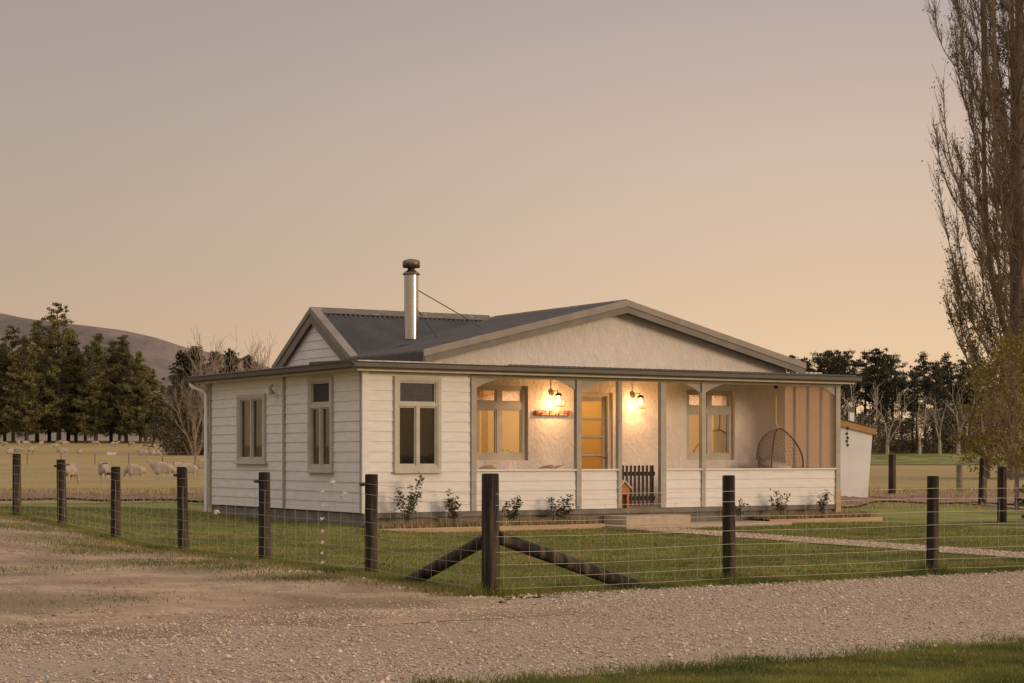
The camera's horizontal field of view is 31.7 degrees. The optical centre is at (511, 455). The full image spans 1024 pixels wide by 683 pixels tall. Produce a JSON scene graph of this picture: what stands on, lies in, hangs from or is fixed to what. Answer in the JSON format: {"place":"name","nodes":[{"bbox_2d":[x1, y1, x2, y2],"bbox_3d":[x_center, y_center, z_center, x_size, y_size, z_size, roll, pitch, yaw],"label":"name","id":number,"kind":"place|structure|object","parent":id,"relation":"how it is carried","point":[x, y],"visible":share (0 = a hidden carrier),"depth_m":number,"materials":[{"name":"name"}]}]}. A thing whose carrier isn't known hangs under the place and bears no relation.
{"place":"outdoors","nodes":[
{"label":"outdoors","id":0,"kind":"place"},
{"bbox_2d":[0,313,269,439],"bbox_3d":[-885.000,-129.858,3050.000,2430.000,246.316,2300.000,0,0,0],"label":"hills","id":1,"kind":"structure","parent":0,"point":[158,355],"depth_m":2535.51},
{"bbox_2d":[0,519,597,645],"bbox_3d":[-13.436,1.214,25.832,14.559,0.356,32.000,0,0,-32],"label":"dirt track","id":2,"kind":"structure","parent":0,"point":[180,582],"depth_m":17.40,"materials":[{"name":"brown soil"}]},
{"bbox_2d":[0,520,407,610],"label":"track grass","id":3,"kind":"structure","parent":2,"relation":"on","point":[156,562],"depth_m":21.54,"materials":[{"name":"green plant"}]},
{"bbox_2d":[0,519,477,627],"bbox_3d":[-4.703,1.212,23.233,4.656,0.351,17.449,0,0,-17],"label":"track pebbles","id":4,"kind":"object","parent":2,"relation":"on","point":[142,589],"visible":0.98,"depth_m":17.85,"materials":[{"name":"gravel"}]},
{"bbox_2d":[0,571,1023,682],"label":"gravel road","id":5,"kind":"structure","parent":0,"point":[44,664],"depth_m":13.55,"materials":[{"name":"grey gravel"}]},
{"bbox_2d":[0,501,1023,599],"bbox_3d":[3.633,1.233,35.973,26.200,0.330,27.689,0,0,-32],"label":"lawn","id":6,"kind":"structure","parent":0,"point":[975,516],"depth_m":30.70,"materials":[{"name":"green plant"}]},
{"bbox_2d":[2,454,480,587],"bbox_3d":[-5.885,0.781,26.887,0.225,1.626,21.327,0,0,-32],"label":"wire fence","id":7,"kind":"object","parent":6,"relation":"on","point":[371,537],"visible":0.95,"depth_m":23.75,"materials":[{"name":"beige metal"}]},
{"bbox_2d":[10,517,1023,598],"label":"edge stones","id":8,"kind":"object","parent":6,"relation":"on","point":[528,595],"visible":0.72,"depth_m":19.21,"materials":[{"name":"grey stone"}]},
{"bbox_2d":[184,259,862,526],"bbox_3d":[0.094,-1.248,39.111,12.418,5.695,9.046,0,0,-32],"label":"farmhouse","id":9,"kind":"object","parent":6,"relation":"on","point":[440,403],"visible":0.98,"depth_m":36.57,"materials":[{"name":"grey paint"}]},
{"bbox_2d":[233,393,267,463],"bbox_3d":[-5.280,-0.531,36.687,0.185,1.422,1.580,0,0,-32],"label":"window","id":10,"kind":"structure","parent":9,"relation":"in","point":[253,398],"depth_m":36.69,"materials":[{"name":"wood"}]},
{"bbox_2d":[305,376,333,472],"bbox_3d":[-3.581,-0.571,33.952,0.185,1.802,1.060,0,0,-32],"label":"window","id":11,"kind":"structure","parent":9,"relation":"in","point":[320,394],"depth_m":33.96,"materials":[{"name":"wood"}]},
{"bbox_2d":[393,376,442,473],"bbox_3d":[-1.746,-0.556,33.075,0.990,1.772,0.185,0,0,-32],"label":"window","id":12,"kind":"structure","parent":9,"relation":"in","point":[416,393],"depth_m":33.04,"materials":[{"name":"wood"}]},
{"bbox_2d":[477,385,525,459],"bbox_3d":[-0.308,-0.650,36.060,1.340,1.500,0.110,0,0,-32],"label":"window","id":13,"kind":"structure","parent":9,"relation":"in","point":[496,398],"depth_m":36.07,"materials":[{"name":"wood"}]},
{"bbox_2d":[535,410,570,415],"bbox_3d":[0.845,-0.860,36.553,0.840,0.100,0.088,0,0,-32],"label":"sign","id":14,"kind":"object","parent":9,"relation":"attached to","point":[552,412],"depth_m":36.54,"materials":[{"name":"brown wood"}]},
{"bbox_2d":[582,396,605,468],"bbox_3d":[1.621,-0.095,37.208,0.780,2.250,0.117,0,0,-32],"label":"front door","id":15,"kind":"structure","parent":9,"relation":"in","point":[593,407],"depth_m":37.29,"materials":[{"name":"beige paint"}]},
{"bbox_2d":[617,480,631,507],"bbox_3d":[2.182,0.760,35.547,0.344,0.560,0.155,0,0,-32],"label":"kennel box","id":16,"kind":"object","parent":9,"relation":"on","point":[626,486],"visible":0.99,"depth_m":35.56,"materials":[{"name":"orange wood"}]},
{"bbox_2d":[686,390,732,459],"bbox_3d":[4.208,-0.650,38.863,1.310,1.500,0.110,0,0,-32],"label":"window","id":17,"kind":"structure","parent":9,"relation":"in","point":[717,402],"depth_m":38.88,"materials":[{"name":"wood"}]},
{"bbox_2d":[756,385,803,467],"bbox_3d":[5.578,-0.432,38.683,0.838,2.256,1.190,0,0,44],"label":"hanging chair","id":18,"kind":"object","parent":9,"relation":"hanging from","point":[765,463],"visible":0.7,"depth_m":38.61,"materials":[{"name":"brown wicker"}]},
{"bbox_2d":[105,524,1019,588],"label":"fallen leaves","id":19,"kind":"object","parent":6,"relation":"on","point":[640,549],"visible":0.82,"depth_m":26.25,"materials":[{"name":"brown plant"}]},
{"bbox_2d":[605,520,791,529],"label":"concrete slab","id":20,"kind":"structure","parent":6,"relation":"on","point":[706,524],"depth_m":34.96,"materials":[{"name":"beige concrete"}]},
{"bbox_2d":[605,514,690,524],"bbox_3d":[2.655,1.260,35.334,1.550,0.180,0.750,0,0,-32],"label":"concrete step","id":21,"kind":"object","parent":20,"relation":"on","point":[643,519],"visible":0.79,"depth_m":35.03,"materials":[{"name":"beige concrete"}]},
{"bbox_2d":[447,561,958,596],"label":"post tufts","id":22,"kind":"object","parent":6,"relation":"on","point":[739,575],"visible":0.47,"depth_m":19.26,"materials":[{"name":"green plant"}]},
{"bbox_2d":[403,473,1023,595],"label":"wire fence","id":23,"kind":"object","parent":6,"relation":"on","point":[491,539],"visible":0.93,"depth_m":18.49,"materials":[{"name":"beige"}]},
{"bbox_2d":[1014,471,1023,518],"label":"farm gate","id":24,"kind":"structure","parent":6,"relation":"on","point":[1017,475],"depth_m":37.50,"materials":[{"name":"brown"}]},
{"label":"garden bed","id":25,"kind":"structure","parent":6,"relation":"on","visible":0},
{"bbox_2d":[394,472,424,525],"bbox_3d":[-1.832,0.799,32.551,0.479,1.005,0.542,0,0,33],"label":"rose bush","id":26,"kind":"object","parent":25,"relation":"on","point":[411,503],"visible":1,"depth_m":32.55,"materials":[{"name":"green plant"}]},
{"bbox_2d":[444,489,460,522],"bbox_3d":[-1.086,0.955,33.216,0.322,0.693,0.450,0,0,12],"label":"rose bush","id":27,"kind":"object","parent":25,"relation":"on","point":[454,515],"visible":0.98,"depth_m":33.14,"materials":[{"name":"green plant"}]},
{"bbox_2d":[501,495,522,522],"bbox_3d":[0.003,1.015,33.698,0.412,0.575,0.410,0,0,-1],"label":"rose bush","id":28,"kind":"object","parent":25,"relation":"on","point":[515,511],"visible":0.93,"depth_m":33.71,"materials":[{"name":"green plant"}]},
{"bbox_2d":[546,494,578,521],"bbox_3d":[0.971,1.017,34.379,0.590,0.573,0.463,0,0,-32],"label":"rose bush","id":29,"kind":"object","parent":25,"relation":"on","point":[565,513],"visible":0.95,"depth_m":34.35,"materials":[{"name":"green plant"}]},
{"bbox_2d":[361,510,874,528],"bbox_3d":[2.504,1.232,35.334,12.106,0.156,0.635,0,0,-32],"label":"bed growth","id":30,"kind":"object","parent":25,"relation":"on","point":[448,523],"visible":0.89,"depth_m":33.99,"materials":[{"name":"brown soil"}]},
{"bbox_2d":[0,440,1023,603],"bbox_3d":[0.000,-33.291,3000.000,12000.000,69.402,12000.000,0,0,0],"label":"ground","id":31,"kind":"structure","parent":0,"point":[41,454],"depth_m":137.48,"materials":[{"name":"green plant"}]},
{"bbox_2d":[0,339,14,436],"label":"pine tree","id":32,"kind":"object","parent":31,"relation":"on","point":[2,428],"visible":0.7,"depth_m":299.59,"materials":[{"name":"green plant"}]},
{"bbox_2d":[0,342,16,440],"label":"pine tree","id":33,"kind":"object","parent":31,"relation":"on","point":[2,390],"visible":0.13,"depth_m":308.93,"materials":[{"name":"green plant"}]},
{"bbox_2d":[0,325,32,441],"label":"pine tree","id":34,"kind":"object","parent":31,"relation":"on","point":[10,348],"visible":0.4,"depth_m":301.62,"materials":[{"name":"green plant"}]},
{"bbox_2d":[0,334,52,440],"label":"pine tree","id":35,"kind":"object","parent":31,"relation":"on","point":[27,424],"visible":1,"depth_m":295.56,"materials":[{"name":"green plant"}]},
{"bbox_2d":[8,320,55,441],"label":"pine tree","id":36,"kind":"object","parent":31,"relation":"on","point":[36,333],"visible":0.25,"depth_m":305.69,"materials":[{"name":"green plant"}]},
{"bbox_2d":[28,302,81,440],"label":"pine tree","id":37,"kind":"object","parent":31,"relation":"on","point":[58,337],"visible":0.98,"depth_m":299.42,"materials":[{"name":"green plant"}]},
{"bbox_2d":[39,333,73,440],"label":"pine tree","id":38,"kind":"object","parent":31,"relation":"on","point":[48,432],"visible":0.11,"depth_m":309.30,"materials":[{"name":"green plant"}]},
{"bbox_2d":[45,335,94,441],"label":"pine tree","id":39,"kind":"object","parent":31,"relation":"on","point":[74,431],"visible":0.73,"depth_m":301.68,"materials":[{"name":"green plant"}]},
{"bbox_2d":[66,463,78,481],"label":"sheep","id":40,"kind":"object","parent":31,"relation":"on","point":[73,469],"visible":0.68,"depth_m":92.33},
{"bbox_2d":[73,344,103,440],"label":"pine tree","id":41,"kind":"object","parent":31,"relation":"on","point":[86,353],"visible":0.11,"depth_m":311.50,"materials":[{"name":"green plant"}]},
{"bbox_2d":[67,333,117,440],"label":"pine tree","id":42,"kind":"object","parent":31,"relation":"on","point":[98,398],"visible":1,"depth_m":296.56,"materials":[{"name":"green plant"}]},
{"bbox_2d":[98,462,109,480],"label":"sheep","id":43,"kind":"object","parent":31,"relation":"on","point":[104,467],"visible":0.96,"depth_m":97.01},
{"bbox_2d":[79,339,130,441],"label":"pine tree","id":44,"kind":"object","parent":31,"relation":"on","point":[109,363],"visible":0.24,"depth_m":303.18,"materials":[{"name":"green plant"}]},
{"bbox_2d":[94,334,147,442],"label":"pine tree","id":45,"kind":"object","parent":31,"relation":"on","point":[124,357],"visible":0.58,"depth_m":298.68,"materials":[{"name":"green plant"}]},
{"bbox_2d":[121,464,145,479],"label":"sheep","id":46,"kind":"object","parent":31,"relation":"on","point":[132,469],"visible":0.98,"depth_m":98.75},
{"bbox_2d":[114,351,159,442],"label":"pine tree","id":47,"kind":"object","parent":31,"relation":"on","point":[136,425],"visible":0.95,"depth_m":295.35,"materials":[{"name":"green plant"}]},
{"bbox_2d":[138,368,161,441],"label":"pine tree","id":48,"kind":"object","parent":31,"relation":"on","point":[154,384],"visible":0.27,"depth_m":301.51,"materials":[{"name":"green plant"}]},
{"bbox_2d":[150,384,169,438],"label":"pine tree","id":49,"kind":"object","parent":31,"relation":"on","point":[161,397],"visible":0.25,"depth_m":297.96,"materials":[{"name":"green plant"}]},
{"bbox_2d":[146,459,174,478],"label":"sheep","id":50,"kind":"object","parent":31,"relation":"on","point":[162,467],"visible":0.98,"depth_m":102.33},
{"bbox_2d":[141,403,192,454],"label":"shrub","id":51,"kind":"object","parent":31,"relation":"on","point":[160,435],"visible":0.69,"depth_m":224.55,"materials":[{"name":"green plant"}]},
{"bbox_2d":[146,349,199,447],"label":"pine tree","id":52,"kind":"object","parent":31,"relation":"on","point":[184,362],"visible":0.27,"depth_m":234.28,"materials":[{"name":"green plant"}]},
{"bbox_2d":[158,388,207,454],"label":"shrub","id":53,"kind":"object","parent":31,"relation":"on","point":[188,430],"visible":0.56,"depth_m":222.76,"materials":[{"name":"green plant"}]},
{"bbox_2d":[157,344,210,437],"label":"pine tree","id":54,"kind":"object","parent":31,"relation":"on","point":[192,355],"visible":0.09,"depth_m":237.58,"materials":[{"name":"green plant"}]},
{"bbox_2d":[148,348,223,475],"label":"bare tree","id":55,"kind":"object","parent":31,"relation":"on","point":[192,415],"visible":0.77,"depth_m":117.75,"materials":[{"name":"brown plant"}]},
{"bbox_2d":[179,327,260,402],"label":"bare tree","id":56,"kind":"object","parent":31,"relation":"on","point":[215,369],"visible":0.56,"depth_m":114.69,"materials":[{"name":"brown plant"}]},
{"bbox_2d":[219,348,241,372],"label":"pine tree","id":57,"kind":"object","parent":31,"relation":"on","point":[227,356],"visible":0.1,"depth_m":235.58,"materials":[{"name":"green plant"}]},
{"bbox_2d":[235,331,276,370],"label":"bare tree","id":58,"kind":"object","parent":31,"relation":"on","point":[263,363],"visible":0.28,"depth_m":116.48,"materials":[{"name":"brown plant"}]},
{"bbox_2d":[378,524,604,532],"bbox_3d":[-0.331,1.403,33.215,4.940,0.195,0.060,0,0,-32],"label":"edging board","id":59,"kind":"object","parent":31,"relation":"on","point":[507,528],"visible":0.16,"depth_m":33.37,"materials":[{"name":"brown wood"}]},
{"bbox_2d":[769,517,882,522],"bbox_3d":[6.542,1.403,37.481,3.080,0.195,0.060,0,0,-32],"label":"edging board","id":60,"kind":"object","parent":31,"relation":"on","point":[834,520],"visible":0.5,"depth_m":37.50,"materials":[{"name":"brown wood"}]},
{"bbox_2d":[841,413,876,497],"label":"garden shed","id":61,"kind":"structure","parent":31,"relation":"on","point":[855,461],"depth_m":47.67,"materials":[{"name":"white paint"}]},
{"bbox_2d":[870,454,1006,521],"bbox_3d":[9.485,0.814,48.292,4.022,1.692,21.096,0,0,-15],"label":"wire fence","id":62,"kind":"object","parent":31,"relation":"on","point":[1001,474],"visible":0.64,"depth_m":45.40,"materials":[{"name":"beige"}]},
{"bbox_2d":[956,464,962,490],"bbox_3d":[14.393,0.848,57.999,0.210,1.112,0.214,0,0,0],"label":"grey post","id":63,"kind":"object","parent":31,"relation":"on","point":[959,478],"visible":0.76,"depth_m":57.92,"materials":[{"name":"grey wood"}]},
{"bbox_2d":[922,0,1023,477],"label":"poplar tree","id":64,"kind":"object","parent":31,"relation":"on","point":[991,89],"visible":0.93,"depth_m":109.57,"materials":[{"name":"brown plant"}]},
{"bbox_2d":[943,357,1023,478],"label":"leafy tree","id":65,"kind":"object","parent":31,"relation":"on","point":[972,448],"visible":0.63,"depth_m":106.76,"materials":[{"name":"green plant"}]},
{"bbox_2d":[962,329,1023,479],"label":"leafy tree","id":66,"kind":"object","parent":31,"relation":"on","point":[1010,427],"visible":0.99,"depth_m":103.71,"materials":[{"name":"green plant"}]},
{"bbox_2d":[986,0,1014,325],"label":"poplar tree","id":67,"kind":"object","parent":31,"relation":"on","point":[1012,83],"visible":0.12,"depth_m":123.74,"materials":[{"name":"brown plant"}]},
{"bbox_2d":[994,365,1023,471],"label":"leafy tree","id":68,"kind":"object","parent":31,"relation":"on","point":[1022,426],"visible":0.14,"depth_m":107.98,"materials":[{"name":"green plant"}]},
{"bbox_2d":[0,492,1023,506],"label":"soil bank","id":69,"kind":"structure","parent":0,"point":[858,500],"depth_m":47.89,"materials":[{"name":"brown soil"}]},
{"bbox_2d":[0,486,1023,509],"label":"bank weeds","id":70,"kind":"object","parent":69,"relation":"on","point":[155,491],"visible":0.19,"depth_m":49.50,"materials":[{"name":"green plant"}]},
{"bbox_2d":[0,0,1023,439],"label":"sky","id":71,"kind":"structure","parent":0,"point":[754,172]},
{"bbox_2d":[400,631,1023,682],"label":"grass verge","id":72,"kind":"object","parent":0,"point":[857,669],"depth_m":11.39,"materials":[{"name":"green plant"}]},
{"bbox_2d":[630,527,1023,558],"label":"gravel path","id":73,"kind":"structure","parent":0,"point":[870,545],"depth_m":27.73,"materials":[{"name":"beige gravel"}]},
{"bbox_2d":[870,448,1005,464],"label":"meadow","id":74,"kind":"structure","parent":0,"point":[908,458],"depth_m":202.33,"materials":[{"name":"green plant"}]},
{"bbox_2d":[805,351,841,384],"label":"pine tree","id":75,"kind":"object","parent":74,"relation":"on","point":[823,363],"visible":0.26,"depth_m":240.08,"materials":[{"name":"green plant"}]},
{"bbox_2d":[823,349,872,418],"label":"pine tree","id":76,"kind":"object","parent":74,"relation":"on","point":[843,364],"visible":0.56,"depth_m":237.63,"materials":[{"name":"green plant"}]},
{"bbox_2d":[841,381,883,425],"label":"dead tree","id":77,"kind":"object","parent":74,"relation":"on","point":[850,409],"visible":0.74,"depth_m":228.81,"materials":[{"name":"grey wood"}]},
{"bbox_2d":[847,349,891,423],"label":"pine tree","id":78,"kind":"object","parent":74,"relation":"on","point":[863,363],"visible":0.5,"depth_m":241.13,"materials":[{"name":"green plant"}]},
{"bbox_2d":[856,412,901,453],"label":"shrub","id":79,"kind":"object","parent":74,"relation":"on","point":[873,449],"visible":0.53,"depth_m":229.29,"materials":[{"name":"green plant"}]},
{"bbox_2d":[857,348,904,447],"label":"pine tree","id":80,"kind":"object","parent":74,"relation":"on","point":[884,360],"visible":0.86,"depth_m":239.49,"materials":[{"name":"green plant"}]},
{"bbox_2d":[865,411,907,452],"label":"shrub","id":81,"kind":"object","parent":74,"relation":"on","point":[890,421],"visible":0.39,"depth_m":235.50,"materials":[{"name":"green plant"}]},
{"bbox_2d":[868,387,910,453],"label":"dead tree","id":82,"kind":"object","parent":74,"relation":"on","point":[888,440],"visible":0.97,"depth_m":225.84,"materials":[{"name":"grey wood"}]},
{"bbox_2d":[874,353,911,450],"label":"pine tree","id":83,"kind":"object","parent":74,"relation":"on","point":[904,377],"visible":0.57,"depth_m":243.68,"materials":[{"name":"green plant"}]},
{"bbox_2d":[877,423,917,452],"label":"shrub","id":84,"kind":"object","parent":74,"relation":"on","point":[902,439],"visible":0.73,"depth_m":234.44,"materials":[{"name":"green plant"}]},
{"bbox_2d":[892,419,934,452],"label":"shrub","id":85,"kind":"object","parent":74,"relation":"on","point":[911,435],"visible":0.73,"depth_m":235.88,"materials":[{"name":"green plant"}]},
{"bbox_2d":[901,373,926,447],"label":"pine tree","id":86,"kind":"object","parent":74,"relation":"on","point":[912,399],"visible":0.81,"depth_m":237.89,"materials":[{"name":"green plant"}]},
{"bbox_2d":[898,365,934,449],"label":"pine tree","id":87,"kind":"object","parent":74,"relation":"on","point":[912,378],"visible":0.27,"depth_m":253.83,"materials":[{"name":"green plant"}]},
{"bbox_2d":[911,351,941,451],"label":"pine tree","id":88,"kind":"object","parent":74,"relation":"on","point":[927,379],"visible":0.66,"depth_m":241.56,"materials":[{"name":"green plant"}]},
{"bbox_2d":[913,391,946,453],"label":"dead tree","id":89,"kind":"object","parent":74,"relation":"on","point":[934,416],"visible":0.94,"depth_m":227.77,"materials":[{"name":"grey wood"}]},
{"bbox_2d":[898,410,962,452],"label":"shrub","id":90,"kind":"object","parent":74,"relation":"on","point":[930,448],"visible":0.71,"depth_m":233.00,"materials":[{"name":"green plant"}]},
{"bbox_2d":[917,397,945,454],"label":"dead tree","id":91,"kind":"object","parent":74,"relation":"on","point":[919,443],"visible":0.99,"depth_m":223.76,"materials":[{"name":"grey wood"}]},
{"bbox_2d":[924,368,953,452],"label":"pine tree","id":92,"kind":"object","parent":74,"relation":"on","point":[937,384],"visible":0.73,"depth_m":235.56,"materials":[{"name":"green plant"}]},
{"bbox_2d":[926,351,964,430],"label":"pine tree","id":93,"kind":"object","parent":74,"relation":"on","point":[948,378],"visible":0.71,"depth_m":240.64,"materials":[{"name":"green plant"}]},
{"bbox_2d":[922,406,973,452],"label":"shrub","id":94,"kind":"object","parent":74,"relation":"on","point":[949,418],"visible":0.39,"depth_m":235.31,"materials":[{"name":"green plant"}]},
{"bbox_2d":[940,382,976,454],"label":"dead tree","id":95,"kind":"object","parent":74,"relation":"on","point":[958,444],"visible":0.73,"depth_m":224.73,"materials":[{"name":"grey wood"}]},
{"bbox_2d":[944,359,975,443],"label":"pine tree","id":96,"kind":"object","parent":74,"relation":"on","point":[963,363],"visible":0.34,"depth_m":244.58,"materials":[{"name":"green plant"}]},
{"bbox_2d":[934,406,994,452],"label":"shrub","id":97,"kind":"object","parent":74,"relation":"on","point":[950,432],"visible":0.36,"depth_m":232.21,"materials":[{"name":"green plant"}]},
{"bbox_2d":[960,367,982,431],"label":"pine tree","id":98,"kind":"object","parent":74,"relation":"on","point":[972,398],"visible":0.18,"depth_m":238.99,"materials":[{"name":"green plant"}]},
{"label":"garden bed","id":99,"kind":"structure","parent":0,"visible":0},
{"bbox_2d":[769,488,790,513],"bbox_3d":[5.518,0.987,37.193,0.447,0.631,0.340,0,0,14],"label":"rose bush","id":100,"kind":"object","parent":99,"relation":"on","point":[780,505],"visible":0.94,"depth_m":37.20,"materials":[{"name":"green plant"}]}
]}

